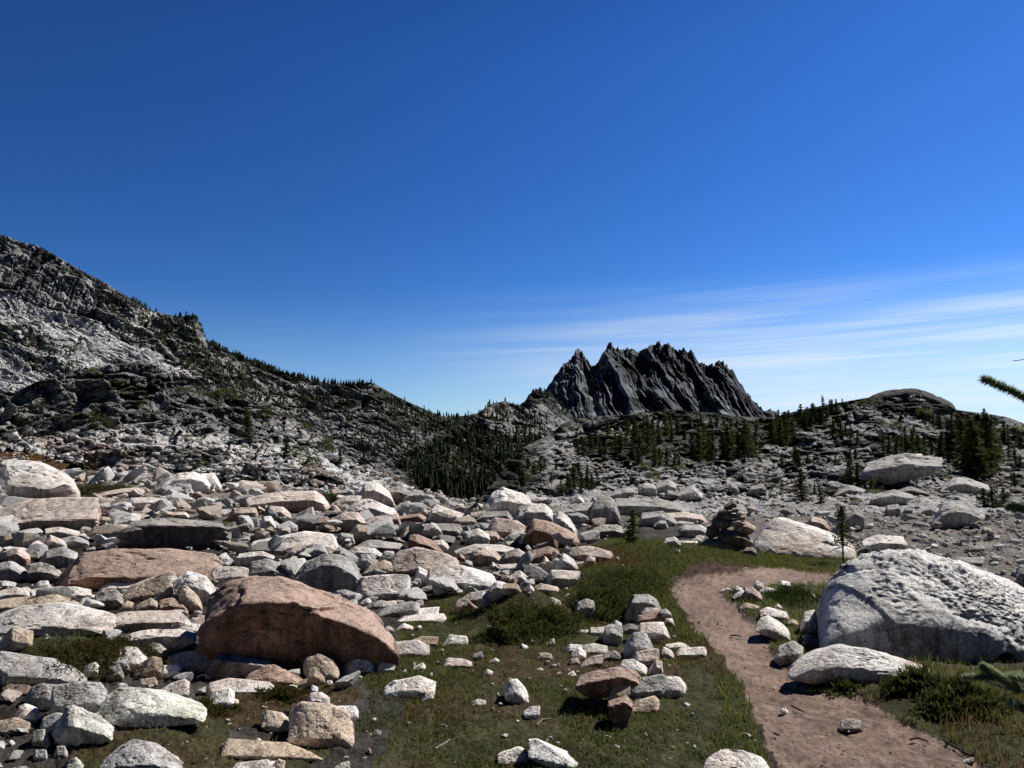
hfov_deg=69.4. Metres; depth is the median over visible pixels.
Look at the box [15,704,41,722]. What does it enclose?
boulder
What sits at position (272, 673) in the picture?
boulder
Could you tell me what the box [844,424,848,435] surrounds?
conifer
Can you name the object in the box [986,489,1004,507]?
conifer
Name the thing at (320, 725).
boulder
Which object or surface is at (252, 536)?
boulder
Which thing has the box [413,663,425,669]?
stone
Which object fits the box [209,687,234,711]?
boulder
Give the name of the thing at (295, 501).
boulder
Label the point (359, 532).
boulder
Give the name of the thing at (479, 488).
valley conifer
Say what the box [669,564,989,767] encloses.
path
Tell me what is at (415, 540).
boulder
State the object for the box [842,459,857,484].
conifer
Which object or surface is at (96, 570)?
boulder
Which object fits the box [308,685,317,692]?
stone
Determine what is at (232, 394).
shrub
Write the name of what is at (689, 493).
rock outcrop
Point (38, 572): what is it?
boulder
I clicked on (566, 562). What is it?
boulder
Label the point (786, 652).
stone
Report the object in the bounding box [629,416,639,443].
conifer
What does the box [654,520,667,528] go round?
boulder
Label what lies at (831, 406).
conifer
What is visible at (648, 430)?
conifer
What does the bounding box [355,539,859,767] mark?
grass
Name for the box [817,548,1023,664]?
boulder
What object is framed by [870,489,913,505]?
boulder
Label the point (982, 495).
conifer
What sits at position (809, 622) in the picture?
stone
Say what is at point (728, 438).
conifer
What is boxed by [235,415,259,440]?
conifer
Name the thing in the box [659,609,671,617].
stone
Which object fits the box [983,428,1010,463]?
conifer
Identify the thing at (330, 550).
boulder
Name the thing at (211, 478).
boulder
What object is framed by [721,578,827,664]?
grass
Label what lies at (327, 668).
boulder
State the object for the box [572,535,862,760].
grass
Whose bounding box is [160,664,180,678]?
boulder
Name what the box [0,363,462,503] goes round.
hill
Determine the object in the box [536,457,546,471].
conifer
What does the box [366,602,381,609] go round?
boulder
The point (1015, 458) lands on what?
conifer
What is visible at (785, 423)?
conifer
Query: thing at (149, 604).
boulder
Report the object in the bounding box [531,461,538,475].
conifer
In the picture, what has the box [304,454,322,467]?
shrub
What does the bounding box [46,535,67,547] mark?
boulder
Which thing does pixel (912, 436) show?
conifer
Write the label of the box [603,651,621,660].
stone
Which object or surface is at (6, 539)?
boulder
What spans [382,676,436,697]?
stone
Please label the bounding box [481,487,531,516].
boulder
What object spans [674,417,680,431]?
conifer
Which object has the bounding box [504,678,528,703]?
stone
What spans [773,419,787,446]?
conifer
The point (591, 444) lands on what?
conifer
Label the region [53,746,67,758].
boulder
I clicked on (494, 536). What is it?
boulder
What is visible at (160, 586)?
boulder
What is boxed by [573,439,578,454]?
conifer
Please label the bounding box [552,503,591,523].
rock outcrop
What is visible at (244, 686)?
boulder
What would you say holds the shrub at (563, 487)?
on the rocky hill at (559, 442)
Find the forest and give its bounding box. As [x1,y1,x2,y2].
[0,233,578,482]
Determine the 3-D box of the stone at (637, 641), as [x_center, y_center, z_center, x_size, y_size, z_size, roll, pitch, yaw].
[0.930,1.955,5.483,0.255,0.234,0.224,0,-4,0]
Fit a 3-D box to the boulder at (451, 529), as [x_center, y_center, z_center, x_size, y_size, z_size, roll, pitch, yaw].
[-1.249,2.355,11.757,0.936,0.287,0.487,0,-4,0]
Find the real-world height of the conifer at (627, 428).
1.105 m
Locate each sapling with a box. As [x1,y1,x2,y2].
[620,508,644,542]
[830,504,853,563]
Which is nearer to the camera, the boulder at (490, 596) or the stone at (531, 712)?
the stone at (531, 712)
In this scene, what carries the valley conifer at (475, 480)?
on the mountain ridge
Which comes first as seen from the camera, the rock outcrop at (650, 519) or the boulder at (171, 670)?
the boulder at (171, 670)
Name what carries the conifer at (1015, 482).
on the rocky hill at (559, 442)
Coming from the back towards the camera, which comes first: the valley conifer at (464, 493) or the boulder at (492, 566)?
the valley conifer at (464, 493)
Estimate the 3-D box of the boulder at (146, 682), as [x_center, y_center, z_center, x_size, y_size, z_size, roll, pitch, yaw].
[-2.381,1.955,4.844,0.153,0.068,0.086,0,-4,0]
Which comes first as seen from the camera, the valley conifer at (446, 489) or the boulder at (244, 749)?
the boulder at (244, 749)
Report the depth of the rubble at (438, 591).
24.78 m
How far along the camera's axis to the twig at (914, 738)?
3.99 m
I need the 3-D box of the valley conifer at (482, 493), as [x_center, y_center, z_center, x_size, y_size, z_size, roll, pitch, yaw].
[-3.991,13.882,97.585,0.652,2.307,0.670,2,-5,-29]
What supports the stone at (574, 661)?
on the ground at (382, 754)
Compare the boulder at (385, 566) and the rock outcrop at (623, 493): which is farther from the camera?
the rock outcrop at (623, 493)
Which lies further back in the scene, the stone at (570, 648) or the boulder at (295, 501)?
the boulder at (295, 501)
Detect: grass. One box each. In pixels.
[30,482,651,767]
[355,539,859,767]
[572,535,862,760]
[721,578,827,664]
[793,653,1023,767]
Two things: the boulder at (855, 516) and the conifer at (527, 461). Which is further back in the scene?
the conifer at (527, 461)
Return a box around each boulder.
[0,459,79,498]
[0,497,100,529]
[0,533,15,546]
[0,561,26,581]
[0,587,29,598]
[0,594,70,611]
[0,602,116,636]
[0,626,33,651]
[0,651,86,686]
[0,717,34,735]
[1,684,30,696]
[6,547,30,565]
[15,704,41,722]
[22,540,47,550]
[24,562,59,582]
[24,683,54,710]
[30,587,91,597]
[31,729,50,748]
[33,580,49,588]
[33,749,47,761]
[39,546,77,567]
[40,713,62,732]
[45,527,86,536]
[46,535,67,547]
[49,682,107,712]
[52,548,222,589]
[52,704,113,745]
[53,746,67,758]
[61,536,88,546]
[61,600,94,608]
[66,757,83,767]
[83,662,98,678]
[94,540,101,546]
[95,589,123,610]
[96,686,206,727]
[98,488,144,496]
[98,582,136,592]
[99,517,109,525]
[99,739,183,767]
[106,664,124,682]
[107,646,146,673]
[108,502,132,512]
[108,513,140,524]
[114,610,190,632]
[116,518,229,549]
[118,601,133,610]
[121,571,176,601]
[127,497,176,510]
[127,629,196,651]
[131,656,162,680]
[135,598,157,610]
[140,677,157,686]
[144,643,169,656]
[152,472,214,493]
[157,598,188,611]
[159,511,173,517]
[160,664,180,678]
[160,679,189,697]
[166,650,211,672]
[167,593,178,598]
[172,571,215,605]
[173,512,189,518]
[177,585,202,612]
[178,623,199,632]
[190,513,201,518]
[191,617,199,623]
[195,575,399,671]
[196,674,211,680]
[201,473,221,491]
[205,655,270,680]
[205,678,273,695]
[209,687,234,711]
[210,566,248,585]
[219,738,322,761]
[225,480,257,490]
[225,521,249,533]
[227,507,257,521]
[233,551,274,566]
[237,533,255,540]
[245,664,302,684]
[246,490,329,512]
[248,531,337,554]
[248,559,291,578]
[257,516,275,529]
[266,505,290,522]
[269,761,275,767]
[278,558,305,564]
[288,701,354,748]
[290,507,317,530]
[294,554,361,592]
[303,654,339,681]
[307,544,327,557]
[307,667,324,685]
[317,517,331,532]
[327,548,334,553]
[330,495,361,509]
[330,512,365,532]
[334,494,343,501]
[336,533,354,543]
[344,499,396,515]
[349,524,375,541]
[349,546,381,557]
[355,574,410,600]
[356,540,405,552]
[357,554,372,572]
[358,482,395,506]
[361,560,398,575]
[361,598,371,605]
[365,513,400,525]
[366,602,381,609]
[378,601,420,617]
[381,601,396,608]
[384,597,400,600]
[387,487,409,504]
[391,547,459,576]
[398,607,439,617]
[398,613,446,622]
[399,513,425,522]
[401,490,423,502]
[408,534,443,552]
[414,567,427,583]
[420,523,462,538]
[426,565,495,591]
[427,505,474,522]
[433,540,448,550]
[455,544,513,554]
[456,594,477,613]
[457,553,464,560]
[463,560,472,567]
[464,528,489,544]
[469,547,502,565]
[469,591,491,609]
[475,511,512,522]
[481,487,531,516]
[483,531,499,542]
[484,590,503,600]
[489,517,525,538]
[489,562,497,569]
[489,581,513,595]
[498,563,523,570]
[501,548,524,563]
[503,583,520,593]
[510,570,528,584]
[512,503,552,526]
[523,518,579,547]
[525,584,533,592]
[530,546,559,563]
[535,583,558,594]
[546,570,579,587]
[551,597,560,605]
[553,510,577,535]
[556,553,577,570]
[569,495,584,503]
[571,546,612,562]
[575,559,585,567]
[575,666,641,698]
[585,556,595,566]
[593,524,626,538]
[624,594,661,623]
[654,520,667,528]
[675,521,693,524]
[703,749,768,767]
[752,517,856,559]
[787,644,929,684]
[807,517,830,530]
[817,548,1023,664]
[844,509,864,531]
[862,535,907,551]
[865,523,873,528]
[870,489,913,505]
[884,504,901,516]
[903,508,912,513]
[919,533,927,537]
[921,506,937,515]
[929,544,937,548]
[931,502,984,528]
[952,557,984,565]
[965,545,984,552]
[981,527,990,533]
[986,533,999,540]
[1016,565,1023,587]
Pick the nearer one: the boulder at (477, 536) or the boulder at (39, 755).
the boulder at (39, 755)
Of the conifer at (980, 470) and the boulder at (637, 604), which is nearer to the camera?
the boulder at (637, 604)
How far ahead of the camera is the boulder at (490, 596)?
6.50 m
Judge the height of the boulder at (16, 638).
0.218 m
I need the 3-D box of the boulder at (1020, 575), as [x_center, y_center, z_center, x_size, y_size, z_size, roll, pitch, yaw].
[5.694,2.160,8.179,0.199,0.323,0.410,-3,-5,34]
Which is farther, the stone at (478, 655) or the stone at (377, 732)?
the stone at (478, 655)
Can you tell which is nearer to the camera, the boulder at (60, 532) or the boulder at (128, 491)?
the boulder at (60, 532)
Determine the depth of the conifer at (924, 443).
41.44 m
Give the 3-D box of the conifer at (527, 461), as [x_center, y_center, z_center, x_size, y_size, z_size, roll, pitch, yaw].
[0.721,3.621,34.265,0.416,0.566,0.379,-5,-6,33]
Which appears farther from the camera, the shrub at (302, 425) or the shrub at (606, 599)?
the shrub at (302, 425)
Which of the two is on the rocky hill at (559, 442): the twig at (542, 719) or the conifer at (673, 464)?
the conifer at (673, 464)
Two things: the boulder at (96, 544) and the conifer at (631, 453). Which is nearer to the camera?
the boulder at (96, 544)
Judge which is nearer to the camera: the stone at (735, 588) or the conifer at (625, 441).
the stone at (735, 588)
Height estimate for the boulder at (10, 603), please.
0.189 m
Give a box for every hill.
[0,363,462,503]
[468,394,1023,517]
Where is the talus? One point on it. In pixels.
(995, 559)
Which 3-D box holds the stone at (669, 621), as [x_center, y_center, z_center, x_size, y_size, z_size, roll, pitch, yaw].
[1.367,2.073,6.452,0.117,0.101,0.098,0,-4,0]
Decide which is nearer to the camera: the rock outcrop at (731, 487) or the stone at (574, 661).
the stone at (574, 661)
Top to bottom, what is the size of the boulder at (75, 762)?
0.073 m
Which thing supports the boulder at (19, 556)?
on the ground at (382, 754)
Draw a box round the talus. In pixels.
[569,454,1023,581]
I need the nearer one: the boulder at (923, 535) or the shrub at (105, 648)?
the shrub at (105, 648)
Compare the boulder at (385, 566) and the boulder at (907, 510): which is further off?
the boulder at (907, 510)
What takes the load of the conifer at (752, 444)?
on the rocky hill at (559, 442)
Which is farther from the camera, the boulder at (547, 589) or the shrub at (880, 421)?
the shrub at (880, 421)
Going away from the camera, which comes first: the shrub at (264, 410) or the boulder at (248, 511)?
the boulder at (248, 511)
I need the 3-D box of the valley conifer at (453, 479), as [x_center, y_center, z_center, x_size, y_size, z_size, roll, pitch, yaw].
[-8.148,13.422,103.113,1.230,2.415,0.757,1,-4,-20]
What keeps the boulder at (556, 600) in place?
on the ground at (382, 754)
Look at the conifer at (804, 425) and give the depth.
74.12 m
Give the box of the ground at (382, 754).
[0,482,1023,767]
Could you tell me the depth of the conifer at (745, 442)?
42.26 m
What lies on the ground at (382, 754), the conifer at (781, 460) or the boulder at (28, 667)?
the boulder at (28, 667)
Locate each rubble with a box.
[0,435,607,767]
[0,465,605,759]
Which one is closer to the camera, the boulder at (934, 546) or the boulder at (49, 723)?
the boulder at (49, 723)
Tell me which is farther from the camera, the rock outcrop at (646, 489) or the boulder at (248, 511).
the rock outcrop at (646, 489)
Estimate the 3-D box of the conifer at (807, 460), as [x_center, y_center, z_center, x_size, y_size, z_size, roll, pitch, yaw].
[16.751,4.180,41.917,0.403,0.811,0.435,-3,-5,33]
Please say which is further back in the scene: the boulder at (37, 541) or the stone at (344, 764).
the boulder at (37, 541)
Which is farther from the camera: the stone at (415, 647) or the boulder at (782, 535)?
the boulder at (782, 535)
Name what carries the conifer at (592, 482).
on the rocky hill at (559, 442)
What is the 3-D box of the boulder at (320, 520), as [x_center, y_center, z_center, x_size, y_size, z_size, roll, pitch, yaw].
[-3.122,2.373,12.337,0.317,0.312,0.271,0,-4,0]
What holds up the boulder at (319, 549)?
on the ground at (382, 754)
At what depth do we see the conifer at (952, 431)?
42.06 m
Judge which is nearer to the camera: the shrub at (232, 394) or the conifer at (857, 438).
the shrub at (232, 394)
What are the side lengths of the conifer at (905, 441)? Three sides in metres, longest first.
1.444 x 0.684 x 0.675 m
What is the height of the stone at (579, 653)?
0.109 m
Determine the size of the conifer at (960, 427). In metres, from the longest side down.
2.592 x 1.266 x 1.203 m
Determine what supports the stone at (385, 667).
on the ground at (382, 754)
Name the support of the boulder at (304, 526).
on the ground at (382, 754)
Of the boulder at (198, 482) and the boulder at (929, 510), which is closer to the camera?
the boulder at (929, 510)
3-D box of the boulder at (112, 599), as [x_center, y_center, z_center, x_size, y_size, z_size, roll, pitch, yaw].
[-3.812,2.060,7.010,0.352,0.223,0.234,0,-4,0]
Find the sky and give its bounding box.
[0,0,1023,422]
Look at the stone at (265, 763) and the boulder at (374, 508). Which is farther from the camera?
the boulder at (374, 508)
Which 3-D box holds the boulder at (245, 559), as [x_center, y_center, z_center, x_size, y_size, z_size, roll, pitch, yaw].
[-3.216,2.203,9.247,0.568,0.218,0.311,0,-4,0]
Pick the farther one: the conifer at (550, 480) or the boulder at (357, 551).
the conifer at (550, 480)
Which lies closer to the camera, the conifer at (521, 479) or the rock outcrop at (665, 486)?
the rock outcrop at (665, 486)
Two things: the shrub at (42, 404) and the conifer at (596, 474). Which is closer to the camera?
the conifer at (596, 474)
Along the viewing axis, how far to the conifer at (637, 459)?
38.03 m
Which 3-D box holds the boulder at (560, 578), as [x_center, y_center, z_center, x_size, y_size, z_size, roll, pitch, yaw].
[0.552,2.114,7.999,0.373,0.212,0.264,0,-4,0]
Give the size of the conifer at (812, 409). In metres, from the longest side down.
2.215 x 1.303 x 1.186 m
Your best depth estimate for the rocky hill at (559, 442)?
40.57 m
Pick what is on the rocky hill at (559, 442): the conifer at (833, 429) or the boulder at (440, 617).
the conifer at (833, 429)
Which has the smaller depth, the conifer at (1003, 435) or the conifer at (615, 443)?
the conifer at (615, 443)
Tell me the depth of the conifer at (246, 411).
41.85 m
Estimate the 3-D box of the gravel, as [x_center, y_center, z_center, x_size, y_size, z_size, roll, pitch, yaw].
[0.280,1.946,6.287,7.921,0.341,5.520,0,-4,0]
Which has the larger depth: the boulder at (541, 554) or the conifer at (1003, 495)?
the conifer at (1003, 495)
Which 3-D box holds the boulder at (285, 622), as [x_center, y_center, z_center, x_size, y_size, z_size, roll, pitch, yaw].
[-1.569,1.800,5.480,1.594,0.762,0.917,0,-4,0]
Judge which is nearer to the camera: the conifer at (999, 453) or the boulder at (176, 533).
the boulder at (176, 533)
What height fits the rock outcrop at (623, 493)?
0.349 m
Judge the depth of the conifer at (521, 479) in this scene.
27.19 m
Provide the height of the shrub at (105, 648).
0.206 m
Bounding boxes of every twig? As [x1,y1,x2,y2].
[536,718,550,725]
[791,705,804,712]
[909,736,927,741]
[944,741,974,755]
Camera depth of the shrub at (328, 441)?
36.86 m
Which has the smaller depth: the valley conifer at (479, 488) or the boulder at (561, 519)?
the boulder at (561, 519)
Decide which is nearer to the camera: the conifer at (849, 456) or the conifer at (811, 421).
the conifer at (849, 456)
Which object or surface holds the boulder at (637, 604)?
on the ground at (382, 754)
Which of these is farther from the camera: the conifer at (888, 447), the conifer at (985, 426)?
the conifer at (888, 447)
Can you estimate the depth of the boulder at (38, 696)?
4.39 m
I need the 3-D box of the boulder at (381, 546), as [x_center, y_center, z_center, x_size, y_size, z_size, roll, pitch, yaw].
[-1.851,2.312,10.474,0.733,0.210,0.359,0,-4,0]
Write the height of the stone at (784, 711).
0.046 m
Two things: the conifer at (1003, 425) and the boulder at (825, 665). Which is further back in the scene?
the conifer at (1003, 425)
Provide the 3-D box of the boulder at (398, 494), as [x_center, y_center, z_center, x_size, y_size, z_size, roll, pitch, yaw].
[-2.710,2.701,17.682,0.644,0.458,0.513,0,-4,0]
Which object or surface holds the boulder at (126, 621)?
on the ground at (382, 754)
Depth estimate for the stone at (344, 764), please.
3.60 m
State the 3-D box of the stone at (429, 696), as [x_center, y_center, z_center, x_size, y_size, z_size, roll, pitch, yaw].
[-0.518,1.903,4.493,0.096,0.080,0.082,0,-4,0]
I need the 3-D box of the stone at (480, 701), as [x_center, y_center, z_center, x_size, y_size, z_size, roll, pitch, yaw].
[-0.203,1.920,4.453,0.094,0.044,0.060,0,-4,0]
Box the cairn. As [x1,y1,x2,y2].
[702,500,756,555]
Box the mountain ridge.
[0,235,577,502]
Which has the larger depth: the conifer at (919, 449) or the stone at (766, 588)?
the conifer at (919, 449)
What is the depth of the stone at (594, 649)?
5.47 m
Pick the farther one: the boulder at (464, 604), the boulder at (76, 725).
the boulder at (464, 604)
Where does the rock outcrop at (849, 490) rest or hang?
on the rocky hill at (559, 442)
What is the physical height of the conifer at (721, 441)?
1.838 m
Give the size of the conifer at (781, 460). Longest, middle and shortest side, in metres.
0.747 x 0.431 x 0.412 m
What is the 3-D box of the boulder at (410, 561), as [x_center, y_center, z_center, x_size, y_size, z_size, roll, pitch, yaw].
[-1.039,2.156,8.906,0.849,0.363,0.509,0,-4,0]
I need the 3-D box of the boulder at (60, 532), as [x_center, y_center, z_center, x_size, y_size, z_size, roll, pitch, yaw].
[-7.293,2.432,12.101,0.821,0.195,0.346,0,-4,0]
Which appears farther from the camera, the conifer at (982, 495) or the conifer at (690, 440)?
the conifer at (690, 440)
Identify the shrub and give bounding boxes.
[0,630,180,683]
[32,400,49,408]
[76,479,156,496]
[83,368,100,374]
[84,410,115,425]
[174,386,190,393]
[192,694,247,719]
[197,459,206,464]
[206,386,245,398]
[247,681,309,706]
[256,403,274,418]
[282,412,296,418]
[290,443,311,456]
[299,421,312,428]
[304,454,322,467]
[317,432,335,451]
[322,490,338,503]
[468,596,573,646]
[521,473,531,481]
[530,598,604,636]
[554,483,566,490]
[560,574,632,622]
[575,559,689,597]
[639,460,651,468]
[645,469,662,479]
[670,464,686,469]
[759,583,820,608]
[804,677,865,698]
[823,487,836,492]
[857,400,880,403]
[865,489,885,492]
[872,419,887,424]
[875,663,948,702]
[888,419,903,427]
[905,669,1014,723]
[912,407,931,414]
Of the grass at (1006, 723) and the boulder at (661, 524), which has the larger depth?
the boulder at (661, 524)
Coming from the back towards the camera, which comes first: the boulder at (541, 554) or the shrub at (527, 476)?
the shrub at (527, 476)
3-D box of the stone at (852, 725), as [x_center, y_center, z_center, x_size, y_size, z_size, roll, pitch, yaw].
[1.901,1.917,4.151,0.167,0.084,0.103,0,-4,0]
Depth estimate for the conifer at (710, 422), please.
66.99 m
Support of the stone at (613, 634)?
on the ground at (382, 754)
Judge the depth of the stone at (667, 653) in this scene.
5.54 m
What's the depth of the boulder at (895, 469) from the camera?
24.24 m
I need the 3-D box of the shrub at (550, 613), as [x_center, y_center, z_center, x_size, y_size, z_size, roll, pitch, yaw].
[0.326,1.899,6.133,0.822,0.281,0.651,-1,-4,19]
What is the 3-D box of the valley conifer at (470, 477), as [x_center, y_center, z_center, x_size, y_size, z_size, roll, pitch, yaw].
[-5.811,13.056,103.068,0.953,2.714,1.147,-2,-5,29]
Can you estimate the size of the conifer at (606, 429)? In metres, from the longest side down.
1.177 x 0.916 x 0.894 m
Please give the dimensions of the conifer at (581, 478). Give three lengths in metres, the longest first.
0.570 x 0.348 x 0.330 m
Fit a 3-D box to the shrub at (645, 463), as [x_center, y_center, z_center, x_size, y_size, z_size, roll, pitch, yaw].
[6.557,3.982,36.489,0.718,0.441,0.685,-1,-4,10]
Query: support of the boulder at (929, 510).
on the rocky hill at (559, 442)
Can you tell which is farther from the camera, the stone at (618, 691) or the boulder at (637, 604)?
the boulder at (637, 604)
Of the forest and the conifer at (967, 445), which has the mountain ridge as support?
the forest
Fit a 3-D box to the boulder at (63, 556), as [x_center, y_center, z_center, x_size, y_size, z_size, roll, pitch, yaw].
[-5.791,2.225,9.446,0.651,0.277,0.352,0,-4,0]
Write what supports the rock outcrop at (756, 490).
on the rocky hill at (559, 442)
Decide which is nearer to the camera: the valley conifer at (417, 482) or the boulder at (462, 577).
the boulder at (462, 577)
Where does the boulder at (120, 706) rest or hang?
on the ground at (382, 754)
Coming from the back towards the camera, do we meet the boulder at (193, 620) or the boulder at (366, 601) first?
the boulder at (366, 601)
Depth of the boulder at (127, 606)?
6.91 m
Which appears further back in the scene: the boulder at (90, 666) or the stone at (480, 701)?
the boulder at (90, 666)
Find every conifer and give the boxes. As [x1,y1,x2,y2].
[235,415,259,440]
[241,407,250,418]
[280,437,291,457]
[336,448,343,464]
[416,473,419,488]
[422,471,427,486]
[427,476,431,487]
[433,473,436,489]
[443,478,448,493]
[448,478,452,493]
[451,472,455,487]
[453,485,457,497]
[458,480,462,495]
[462,485,465,498]
[467,483,470,499]
[468,470,471,482]
[474,472,476,487]
[478,481,480,494]
[479,482,484,497]
[484,474,487,491]
[516,462,524,474]
[518,469,526,482]
[525,456,529,467]
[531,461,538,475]
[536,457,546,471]
[548,473,553,482]
[562,473,572,489]
[569,467,580,489]
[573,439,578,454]
[575,436,589,456]
[576,462,580,475]
[577,472,584,489]
[584,472,590,488]
[586,433,595,453]
[588,473,597,489]
[592,467,600,484]
[593,430,598,444]
[596,439,603,455]
[602,422,611,436]
[609,430,621,452]
[616,433,624,451]
[623,430,628,446]
[624,421,630,434]
[625,443,636,459]
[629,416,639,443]
[630,421,649,455]
[633,449,643,463]
[640,415,656,452]
[640,420,646,437]
[649,418,658,440]
[649,443,661,464]
[656,420,663,440]
[658,447,663,465]
[659,414,673,434]
[663,449,670,465]
[667,413,675,426]
[667,426,675,442]
[671,452,677,467]
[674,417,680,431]
[676,452,682,463]
[682,426,686,439]
[684,431,699,460]
[689,426,705,461]
[695,422,716,459]
[702,432,713,460]
[704,431,720,460]
[707,417,712,425]
[714,414,719,425]
[717,432,730,458]
[720,423,735,461]
[728,418,733,426]
[732,419,754,460]
[732,430,744,459]
[741,423,758,457]
[750,420,764,455]
[765,418,776,440]
[771,420,776,444]
[773,412,777,428]
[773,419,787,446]
[775,411,795,444]
[780,452,785,464]
[787,415,797,444]
[788,422,797,442]
[790,446,799,464]
[791,472,812,501]
[794,449,802,467]
[795,404,802,426]
[799,410,807,428]
[804,452,811,463]
[806,412,814,427]
[807,403,817,421]
[812,482,816,493]
[815,483,825,503]
[816,407,824,424]
[819,397,828,416]
[827,399,834,413]
[828,420,837,436]
[833,399,839,412]
[836,417,844,438]
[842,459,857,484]
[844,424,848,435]
[845,449,853,464]
[847,425,855,441]
[852,462,863,486]
[854,430,859,443]
[860,466,867,487]
[868,476,875,485]
[876,433,888,457]
[884,436,892,453]
[891,436,900,454]
[898,433,907,453]
[901,426,908,440]
[902,434,912,452]
[905,429,919,453]
[909,434,928,455]
[921,435,929,455]
[922,414,929,424]
[928,412,937,426]
[928,441,934,454]
[934,413,944,428]
[935,431,946,457]
[936,419,960,457]
[939,418,953,451]
[949,418,989,476]
[950,419,968,468]
[953,414,964,456]
[958,420,993,480]
[973,488,992,506]
[978,408,986,421]
[978,412,1003,477]
[981,428,1004,468]
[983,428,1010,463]
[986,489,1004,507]
[995,487,1011,506]
[996,438,1004,459]
[1000,421,1007,432]
[1001,429,1006,444]
[1003,435,1013,457]
[1009,472,1020,485]
[1011,447,1018,463]
[1015,435,1023,445]
[1016,455,1023,468]
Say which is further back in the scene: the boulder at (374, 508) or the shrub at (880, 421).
the shrub at (880, 421)
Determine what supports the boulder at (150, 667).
on the ground at (382, 754)
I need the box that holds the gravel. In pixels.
[43,550,1023,767]
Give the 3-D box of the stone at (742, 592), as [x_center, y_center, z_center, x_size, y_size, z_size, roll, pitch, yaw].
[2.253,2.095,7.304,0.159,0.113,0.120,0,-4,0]
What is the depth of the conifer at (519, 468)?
28.84 m
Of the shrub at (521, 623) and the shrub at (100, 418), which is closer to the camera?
the shrub at (521, 623)
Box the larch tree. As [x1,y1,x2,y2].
[959,359,1023,713]
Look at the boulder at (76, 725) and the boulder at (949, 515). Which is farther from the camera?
the boulder at (949, 515)
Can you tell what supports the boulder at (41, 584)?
on the ground at (382, 754)
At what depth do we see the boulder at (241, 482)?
21.49 m
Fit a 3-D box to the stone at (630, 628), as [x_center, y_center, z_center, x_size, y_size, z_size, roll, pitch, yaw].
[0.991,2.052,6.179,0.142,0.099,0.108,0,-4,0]
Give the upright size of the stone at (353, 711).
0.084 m
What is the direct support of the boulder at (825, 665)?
on the ground at (382, 754)
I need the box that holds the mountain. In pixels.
[527,340,775,417]
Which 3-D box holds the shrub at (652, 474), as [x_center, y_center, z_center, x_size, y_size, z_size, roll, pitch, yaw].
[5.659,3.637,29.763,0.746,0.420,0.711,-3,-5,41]
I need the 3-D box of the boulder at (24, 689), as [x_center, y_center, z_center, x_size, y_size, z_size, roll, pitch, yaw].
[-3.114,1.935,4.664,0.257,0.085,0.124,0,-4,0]
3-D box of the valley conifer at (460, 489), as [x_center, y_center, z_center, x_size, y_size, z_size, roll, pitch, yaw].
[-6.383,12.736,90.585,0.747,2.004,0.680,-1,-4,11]
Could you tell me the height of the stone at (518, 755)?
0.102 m
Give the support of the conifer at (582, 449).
on the rocky hill at (559, 442)
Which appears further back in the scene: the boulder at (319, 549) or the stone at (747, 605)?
the boulder at (319, 549)
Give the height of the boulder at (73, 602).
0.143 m
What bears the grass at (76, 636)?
on the ground at (382, 754)
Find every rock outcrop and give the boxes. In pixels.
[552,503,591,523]
[590,496,621,524]
[606,488,634,498]
[614,498,686,515]
[637,511,676,526]
[638,483,656,496]
[656,479,676,492]
[664,490,676,500]
[667,512,707,523]
[677,486,702,500]
[677,525,706,537]
[728,484,739,492]
[747,484,765,495]
[833,485,864,496]
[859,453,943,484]
[868,388,945,404]
[895,485,929,496]
[938,397,955,408]
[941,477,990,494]
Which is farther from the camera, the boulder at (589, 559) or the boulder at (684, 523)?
the boulder at (684, 523)
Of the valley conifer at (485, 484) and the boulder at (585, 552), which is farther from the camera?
the valley conifer at (485, 484)
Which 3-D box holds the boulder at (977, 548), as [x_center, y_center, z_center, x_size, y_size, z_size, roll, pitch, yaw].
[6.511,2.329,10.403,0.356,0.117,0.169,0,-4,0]
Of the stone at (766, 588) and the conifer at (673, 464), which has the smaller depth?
the stone at (766, 588)
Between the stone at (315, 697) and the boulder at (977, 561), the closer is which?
the stone at (315, 697)
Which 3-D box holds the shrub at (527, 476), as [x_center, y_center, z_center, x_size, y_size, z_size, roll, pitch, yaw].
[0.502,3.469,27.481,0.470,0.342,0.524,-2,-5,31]
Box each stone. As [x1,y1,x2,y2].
[233,759,269,767]
[260,710,288,731]
[273,759,285,767]
[306,692,329,702]
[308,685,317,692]
[335,761,349,767]
[337,706,358,720]
[342,659,375,673]
[372,730,380,735]
[377,662,394,672]
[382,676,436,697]
[395,640,429,657]
[396,623,412,629]
[413,636,438,646]
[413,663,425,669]
[421,690,433,701]
[443,635,468,645]
[443,657,472,667]
[472,652,482,659]
[472,699,485,705]
[483,669,492,675]
[497,746,527,766]
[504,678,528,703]
[524,706,539,718]
[528,738,577,767]
[536,653,553,659]
[546,638,554,645]
[565,644,582,653]
[569,658,579,665]
[572,647,585,660]
[574,599,594,619]
[581,654,603,667]
[583,643,607,655]
[589,627,604,635]
[602,624,622,645]
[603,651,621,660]
[607,685,630,702]
[607,695,632,728]
[613,620,621,627]
[618,659,646,675]
[622,632,653,659]
[623,624,637,634]
[630,674,666,698]
[631,648,659,666]
[632,696,659,713]
[636,609,664,624]
[638,622,669,640]
[640,608,656,614]
[647,660,662,675]
[651,638,661,643]
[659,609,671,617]
[660,676,686,697]
[661,646,673,658]
[663,537,680,546]
[663,618,674,625]
[666,642,688,647]
[677,647,706,658]
[679,540,697,543]
[730,586,742,592]
[733,590,744,599]
[740,603,758,609]
[744,586,761,601]
[751,580,763,589]
[756,615,790,640]
[759,587,772,592]
[760,607,788,620]
[773,641,803,664]
[778,580,790,586]
[780,707,787,715]
[787,619,798,625]
[800,610,817,633]
[801,634,819,649]
[838,718,862,732]
[963,757,973,764]
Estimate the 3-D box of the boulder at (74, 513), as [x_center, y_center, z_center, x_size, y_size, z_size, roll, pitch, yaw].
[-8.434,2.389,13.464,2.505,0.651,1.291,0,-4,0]

